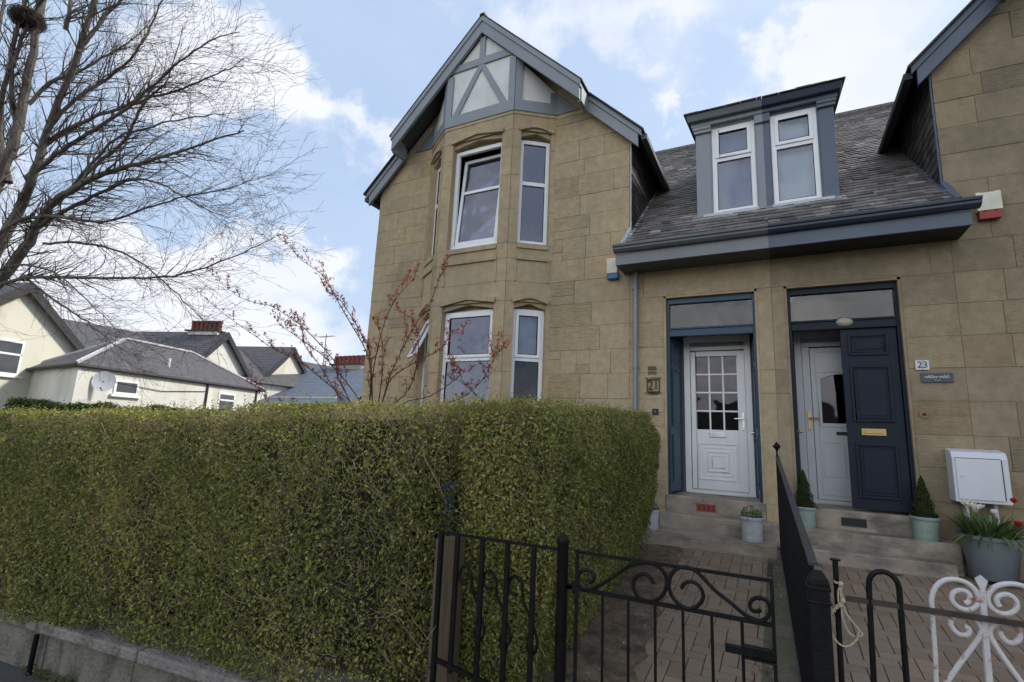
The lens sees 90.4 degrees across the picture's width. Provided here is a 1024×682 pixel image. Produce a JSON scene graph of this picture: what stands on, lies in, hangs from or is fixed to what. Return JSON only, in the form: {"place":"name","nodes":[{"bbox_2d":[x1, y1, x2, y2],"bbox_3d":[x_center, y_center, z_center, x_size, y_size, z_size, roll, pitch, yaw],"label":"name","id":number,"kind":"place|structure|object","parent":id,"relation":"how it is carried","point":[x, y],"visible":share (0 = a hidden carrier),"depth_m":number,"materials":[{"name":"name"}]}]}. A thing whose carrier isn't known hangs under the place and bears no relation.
{"place":"outdoors","nodes":[
{"label":"outdoors","id":0,"kind":"place"},
{"bbox_2d":[0,583,55,681],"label":"pavement","id":1,"kind":"structure","parent":0,"point":[10,673],"depth_m":3.38,"materials":[{"name":"concrete"}]},
{"bbox_2d":[25,634,39,675],"bbox_3d":[-3.220,2.112,3.413,0.044,0.261,0.032,-3,-12,27],"label":"drain stub","id":2,"kind":"object","parent":1,"relation":"on","point":[34,646],"visible":1,"depth_m":3.41,"materials":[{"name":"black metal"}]},
{"bbox_2d":[19,664,74,681],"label":"wall foot weeds","id":3,"kind":"object","parent":1,"relation":"on","point":[68,679],"depth_m":3.33,"materials":[{"name":"green plant"}]},
{"bbox_2d":[0,587,373,681],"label":"boundary wall","id":4,"kind":"structure","parent":1,"relation":"on","point":[95,653],"depth_m":3.23,"materials":[{"name":"concrete"}]},
{"bbox_2d":[430,530,556,681],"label":"side railing","id":5,"kind":"object","parent":1,"relation":"on","point":[478,638],"visible":1,"depth_m":2.65,"materials":[{"name":"black metal"}]},
{"bbox_2d":[554,535,574,681],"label":"gate post","id":6,"kind":"object","parent":1,"relation":"on","point":[562,584],"visible":1,"depth_m":2.46,"materials":[{"name":"black metal"}]},
{"bbox_2d":[567,550,777,681],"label":"garden gate","id":7,"kind":"structure","parent":6,"relation":"attached to","point":[756,653],"depth_m":2.23,"materials":[{"name":"black metal"}]},
{"bbox_2d":[806,569,834,681],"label":"gate post","id":8,"kind":"object","parent":1,"relation":"on","point":[818,587],"visible":1,"depth_m":1.97,"materials":[{"name":"black metal"}]},
{"bbox_2d":[829,558,1023,681],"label":"garden gate","id":9,"kind":"structure","parent":8,"relation":"attached to","point":[899,605],"depth_m":1.91,"materials":[{"name":"black metal"}]},
{"bbox_2d":[831,580,863,646],"bbox_3d":[1.282,1.051,1.955,0.110,0.236,0.018,-3,-12,27],"label":"rope","id":10,"kind":"object","parent":9,"relation":"attached to","point":[842,599],"visible":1,"depth_m":1.96,"materials":[{"name":"beige fabric"}]},
{"bbox_2d":[929,575,1023,681],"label":"ornamental panel","id":11,"kind":"object","parent":9,"relation":"attached to","point":[985,635],"visible":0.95,"depth_m":1.81,"materials":[{"name":"white paint"}]},
{"bbox_2d":[260,355,365,419],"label":"slate roofed house","id":12,"kind":"structure","parent":0,"point":[312,385],"depth_m":35.51,"materials":[{"name":"stone"}]},
{"bbox_2d":[317,334,335,366],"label":"tv aerial","id":13,"kind":"object","parent":12,"relation":"attached to","point":[325,345],"visible":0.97,"depth_m":41.45,"materials":[{"name":"silver metal"}]},
{"bbox_2d":[2,540,641,681],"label":"garden soil","id":14,"kind":"structure","parent":0,"point":[344,667],"depth_m":3.63,"materials":[{"name":"brown soil"}]},
{"bbox_2d":[0,384,662,681],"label":"privet hedge","id":15,"kind":"object","parent":14,"relation":"on","point":[320,521],"visible":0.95,"depth_m":3.27,"materials":[{"name":"green plant"}]},
{"bbox_2d":[195,229,510,419],"bbox_3d":[-2.258,-0.109,6.301,5.144,2.618,1.147,-3,-12,27],"label":"budding shrub","id":16,"kind":"object","parent":14,"relation":"on","point":[368,344],"visible":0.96,"depth_m":5.96,"materials":[{"name":"brown plant"}]},
{"bbox_2d":[442,480,455,535],"bbox_3d":[-0.529,1.678,4.160,0.494,1.119,0.633,-3,-12,27],"label":"wheelie bin","id":17,"kind":"object","parent":14,"relation":"on","point":[449,500],"visible":0.01,"depth_m":3.90,"materials":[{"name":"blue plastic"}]},
{"bbox_2d":[0,0,970,365],"label":"sky","id":18,"kind":"structure","parent":0,"point":[655,62],"materials":[{"name":"blue"}]},
{"bbox_2d":[361,12,780,558],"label":"terraced house","id":19,"kind":"structure","parent":0,"point":[530,189],"depth_m":7.97,"materials":[{"name":"stone"}]},
{"bbox_2d":[406,319,428,419],"bbox_3d":[-1.598,0.536,8.733,0.381,1.967,0.510,8,-12,-26],"label":"window","id":20,"kind":"structure","parent":19,"relation":"in","point":[424,332],"depth_m":8.93,"materials":[{"name":"white plastic"}]},
{"bbox_2d":[432,167,440,254],"bbox_3d":[-1.332,-2.376,9.338,0.085,1.883,0.520,8,-12,-26],"label":"window","id":21,"kind":"structure","parent":19,"relation":"in","point":[438,178],"depth_m":9.51,"materials":[{"name":"white plastic"}]},
{"bbox_2d":[439,309,492,421],"bbox_3d":[-0.720,0.486,8.178,0.980,1.995,0.080,-3,-12,27],"label":"window","id":22,"kind":"structure","parent":19,"relation":"in","point":[470,347],"depth_m":8.23,"materials":[{"name":"white plastic"}]},
{"bbox_2d":[450,142,501,249],"bbox_3d":[-0.556,-2.444,8.781,0.980,1.884,0.244,-3,-12,27],"label":"window","id":23,"kind":"structure","parent":19,"relation":"in","point":[477,225],"depth_m":8.82,"materials":[{"name":"white plastic"}]},
{"bbox_2d":[510,309,543,420],"bbox_3d":[0.217,0.490,7.971,0.515,1.994,0.165,4,-11,-8],"label":"window","id":24,"kind":"structure","parent":19,"relation":"in","point":[528,325],"depth_m":7.97,"materials":[{"name":"white plastic"}]},
{"bbox_2d":[517,140,549,244],"bbox_3d":[0.354,-2.460,8.473,0.515,1.884,0.085,4,-11,-8],"label":"window","id":25,"kind":"structure","parent":19,"relation":"in","point":[534,160],"depth_m":8.48,"materials":[{"name":"white plastic"}]},
{"bbox_2d":[607,258,618,279],"bbox_3d":[1.513,-1.082,7.633,0.175,0.325,0.077,-3,-12,27],"label":"burglar alarm","id":26,"kind":"object","parent":19,"relation":"attached to","point":[612,271],"visible":0.86,"depth_m":7.60,"materials":[{"name":"beige plastic"}]},
{"bbox_2d":[648,366,655,373],"bbox_3d":[1.965,0.410,7.129,0.115,0.110,0.010,-3,-12,27],"label":"name plate","id":27,"kind":"object","parent":19,"relation":"attached to","point":[651,368],"visible":1,"depth_m":7.13,"materials":[{"name":"brown metal"}]},
{"bbox_2d":[645,377,660,394],"bbox_3d":[1.966,0.624,7.077,0.221,0.247,0.012,-3,-12,27],"label":"house number","id":28,"kind":"object","parent":19,"relation":"attached to","point":[652,392],"visible":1,"depth_m":7.07,"materials":[{"name":"metal"}]},
{"bbox_2d":[647,503,659,529],"bbox_3d":[1.702,2.140,6.288,0.255,0.346,0.249,-3,-12,27],"label":"plant pot","id":29,"kind":"object","parent":19,"relation":"on","point":[654,517],"visible":0.36,"depth_m":6.18,"materials":[{"name":"ceramic"}]},
{"bbox_2d":[652,409,657,414],"bbox_3d":[1.972,0.973,7.000,0.080,0.083,0.026,-3,-12,27],"label":"doorbell","id":30,"kind":"object","parent":19,"relation":"attached to","point":[654,411],"visible":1,"depth_m":6.99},
{"bbox_2d":[670,338,682,491],"bbox_3d":[2.329,1.036,7.235,0.052,2.120,0.505,-5,-13,35],"label":"storm door","id":31,"kind":"structure","parent":19,"relation":"in","point":[675,347],"depth_m":7.20,"materials":[{"name":"blue paint"}]},
{"bbox_2d":[690,351,749,492],"bbox_3d":[2.924,1.109,7.197,0.725,1.955,0.159,-3,-12,27],"label":"inner door","id":32,"kind":"structure","parent":19,"relation":"in","point":[718,392],"depth_m":7.18,"materials":[{"name":"white plastic"}]},
{"bbox_2d":[739,505,763,541],"bbox_3d":[2.740,2.079,5.820,0.271,0.388,0.270,-3,-12,27],"label":"plant pot","id":33,"kind":"object","parent":19,"relation":"on","point":[751,519],"visible":1,"depth_m":5.74,"materials":[{"name":"ceramic"}]},
{"bbox_2d":[751,337,759,497],"bbox_3d":[3.236,0.990,6.764,0.100,2.120,0.502,-2,-11,23],"label":"storm door","id":34,"kind":"structure","parent":19,"relation":"in","point":[753,361],"depth_m":6.73,"materials":[{"name":"blue paint"}]},
{"bbox_2d":[525,541,682,681],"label":"dirt strip","id":35,"kind":"object","parent":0,"point":[587,660],"visible":0.49,"depth_m":3.78,"materials":[{"name":"brown soil"}]},
{"bbox_2d":[634,548,772,681],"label":"garden path","id":36,"kind":"structure","parent":0,"point":[698,654],"depth_m":3.87,"materials":[{"name":"grey brick"}]},
{"bbox_2d":[567,548,791,681],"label":"fallen leaf litter","id":37,"kind":"object","parent":36,"relation":"on","point":[766,673],"visible":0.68,"depth_m":3.84,"materials":[{"name":"brown plant"}]},
{"bbox_2d":[814,563,1023,681],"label":"neighbour path","id":38,"kind":"structure","parent":0,"point":[914,588],"depth_m":3.77,"materials":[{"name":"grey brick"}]},
{"bbox_2d":[818,563,989,586],"bbox_3d":[3.991,2.294,4.901,2.022,0.026,0.174,-3,-12,27],"label":"path moss","id":39,"kind":"object","parent":38,"relation":"on","point":[976,585],"visible":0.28,"depth_m":4.89,"materials":[{"name":"green plant"}]},
{"bbox_2d":[935,498,1023,581],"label":"tulip planter","id":40,"kind":"object","parent":38,"relation":"on","point":[992,550],"visible":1,"depth_m":4.82,"materials":[{"name":"grey plastic"}]},
{"label":"ground","id":41,"kind":"structure","parent":0,"visible":0},
{"bbox_2d":[0,396,252,418],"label":"hedge","id":42,"kind":"object","parent":41,"relation":"on","point":[48,404],"visible":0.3,"depth_m":11.88,"materials":[{"name":"green plant"}]},
{"bbox_2d":[25,337,265,410],"bbox_3d":[-17.268,3.088,23.246,6.118,6.013,10.436,0,-11,12],"label":"bungalow","id":43,"kind":"object","parent":41,"relation":"on","point":[198,382],"visible":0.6,"depth_m":21.26,"materials":[{"name":"white paint"}]},
{"bbox_2d":[91,371,115,390],"bbox_3d":[-15.034,1.470,18.644,0.612,0.753,0.554,1,-11,10],"label":"satellite dish","id":44,"kind":"object","parent":43,"relation":"attached to","point":[105,383],"visible":1,"depth_m":18.71,"materials":[{"name":"white metal"}]},
{"bbox_2d":[109,379,140,398],"bbox_3d":[-15.061,1.874,19.890,0.120,0.660,1.290,1,-11,10],"label":"window","id":45,"kind":"structure","parent":43,"relation":"in","point":[119,390],"depth_m":19.85,"materials":[{"name":"white plastic"}]},
{"bbox_2d":[216,392,235,410],"bbox_3d":[-14.138,3.124,25.171,0.120,1.090,1.390,1,-11,10],"label":"window","id":46,"kind":"structure","parent":43,"relation":"in","point":[224,396],"depth_m":25.14,"materials":[{"name":"white plastic"}]},
{"bbox_2d":[0,0,334,405],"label":"bare tree","id":47,"kind":"object","parent":41,"relation":"on","point":[44,217],"visible":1,"depth_m":10.63,"materials":[{"name":"brown plant"}]},
{"bbox_2d":[6,3,47,33],"bbox_3d":[-11.727,-7.788,12.299,0.734,0.509,0.739,-3,-12,27],"label":"bird nest","id":48,"kind":"object","parent":47,"relation":"on","point":[18,11],"visible":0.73,"depth_m":12.12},
{"bbox_2d":[0,282,361,409],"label":"white house","id":49,"kind":"structure","parent":41,"relation":"on","point":[17,357],"depth_m":21.15,"materials":[{"name":"paint"}]},
{"bbox_2d":[0,338,25,378],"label":"window","id":50,"kind":"structure","parent":49,"relation":"in","point":[11,354],"depth_m":20.35,"materials":[{"name":"white plastic"}]},
{"bbox_2d":[136,321,250,377],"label":"white house","id":51,"kind":"structure","parent":41,"relation":"on","point":[234,362],"depth_m":31.90,"materials":[{"name":"tile"}]},
{"bbox_2d":[237,346,306,385],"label":"white house","id":52,"kind":"structure","parent":41,"relation":"on","point":[270,360],"depth_m":38.08,"materials":[{"name":"tile"}]},
{"bbox_2d":[327,393,350,418],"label":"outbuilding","id":53,"kind":"structure","parent":41,"relation":"on","point":[343,399],"depth_m":30.43,"materials":[{"name":"grey"}]},
{"bbox_2d":[426,535,465,681],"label":"gate pier","id":54,"kind":"structure","parent":41,"relation":"on","point":[442,675],"depth_m":2.87,"materials":[{"name":"black metal"}]},
{"bbox_2d":[761,557,799,681],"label":"path edging","id":55,"kind":"object","parent":41,"relation":"on","point":[787,672],"visible":0.31,"depth_m":3.72,"materials":[{"name":"concrete"}]},
{"bbox_2d":[773,442,817,681],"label":"dividing railing","id":56,"kind":"object","parent":55,"relation":"on","point":[798,560],"visible":0.98,"depth_m":3.17,"materials":[{"name":"metal"}]},
{"bbox_2d":[762,0,1023,579],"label":"terraced house","id":57,"kind":"structure","parent":41,"relation":"on","point":[891,246],"depth_m":5.97,"materials":[{"name":"brown stone"}]},
{"bbox_2d":[792,338,802,482],"bbox_3d":[3.682,0.943,6.541,0.075,1.935,0.360,-3,-12,27],"label":"storm door","id":58,"kind":"structure","parent":57,"relation":"in","point":[800,431],"depth_m":6.43,"materials":[{"name":"blue paint"}]},
{"bbox_2d":[794,469,818,527],"bbox_3d":[3.414,1.827,5.934,0.277,0.650,0.254,-3,-12,27],"label":"plant pot","id":59,"kind":"object","parent":57,"relation":"on","point":[807,508],"visible":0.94,"depth_m":5.87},
{"bbox_2d":[808,347,851,501],"bbox_3d":[4.248,1.043,6.516,0.785,1.945,0.150,-3,-12,27],"label":"inner door","id":60,"kind":"structure","parent":57,"relation":"in","point":[828,402],"depth_m":6.58,"materials":[{"name":"grey plastic"}]},
{"bbox_2d":[836,317,852,326],"bbox_3d":[4.078,-0.229,6.240,0.223,0.144,0.115,-3,-12,27],"label":"bulkhead lamp","id":61,"kind":"object","parent":57,"relation":"attached to","point":[844,321],"visible":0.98,"depth_m":6.20,"materials":[{"name":"white glass"}]},
{"bbox_2d":[839,327,912,512],"bbox_3d":[4.251,0.887,5.964,0.560,2.113,0.065,-3,-12,27],"label":"storm door","id":62,"kind":"structure","parent":57,"relation":"in","point":[875,423],"depth_m":5.94,"materials":[{"name":"blue paint"}]},
{"bbox_2d":[915,360,929,369],"bbox_3d":[4.640,0.273,5.749,0.126,0.110,0.016,-3,-12,27],"label":"house number","id":63,"kind":"object","parent":57,"relation":"attached to","point":[921,364],"visible":1,"depth_m":5.75,"materials":[{"name":"white tile"}]},
{"bbox_2d":[919,410,929,417],"bbox_3d":[4.593,0.817,5.662,0.090,0.090,0.018,-3,-12,27],"label":"doorbell","id":64,"kind":"object","parent":57,"relation":"attached to","point":[924,414],"depth_m":5.66,"materials":[{"name":"gold metal"}]},
{"bbox_2d":[909,476,940,541],"bbox_3d":[4.385,1.771,5.415,0.269,0.658,0.269,-3,-12,27],"label":"plant pot","id":65,"kind":"object","parent":57,"relation":"on","point":[925,521],"visible":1,"depth_m":5.35,"materials":[{"name":"plant"}]},
{"bbox_2d":[920,373,953,382],"bbox_3d":[4.739,0.409,5.669,0.285,0.107,0.017,-3,-12,27],"label":"name sign","id":66,"kind":"object","parent":57,"relation":"attached to","point":[936,377],"visible":1,"depth_m":5.67,"materials":[{"name":"stone"}]},
{"bbox_2d":[945,448,1012,524],"bbox_3d":[4.826,1.730,5.222,0.445,1.209,0.240,-3,-12,27],"label":"meter box","id":67,"kind":"object","parent":57,"relation":"attached to","point":[978,476],"visible":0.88,"depth_m":5.20,"materials":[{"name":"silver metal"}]},
{"bbox_2d":[955,458,1005,501],"bbox_3d":[4.773,1.415,5.187,0.360,0.410,0.018,-3,-12,27],"label":"cabinet door","id":68,"kind":"structure","parent":67,"relation":"in","point":[977,479],"depth_m":5.18,"materials":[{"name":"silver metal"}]},
{"bbox_2d":[973,190,1002,220],"bbox_3d":[5.345,-1.525,5.705,0.215,0.325,0.090,-3,-12,27],"label":"burglar alarm","id":69,"kind":"object","parent":57,"relation":"attached to","point":[991,208],"visible":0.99,"depth_m":5.67,"materials":[{"name":"beige plastic"}]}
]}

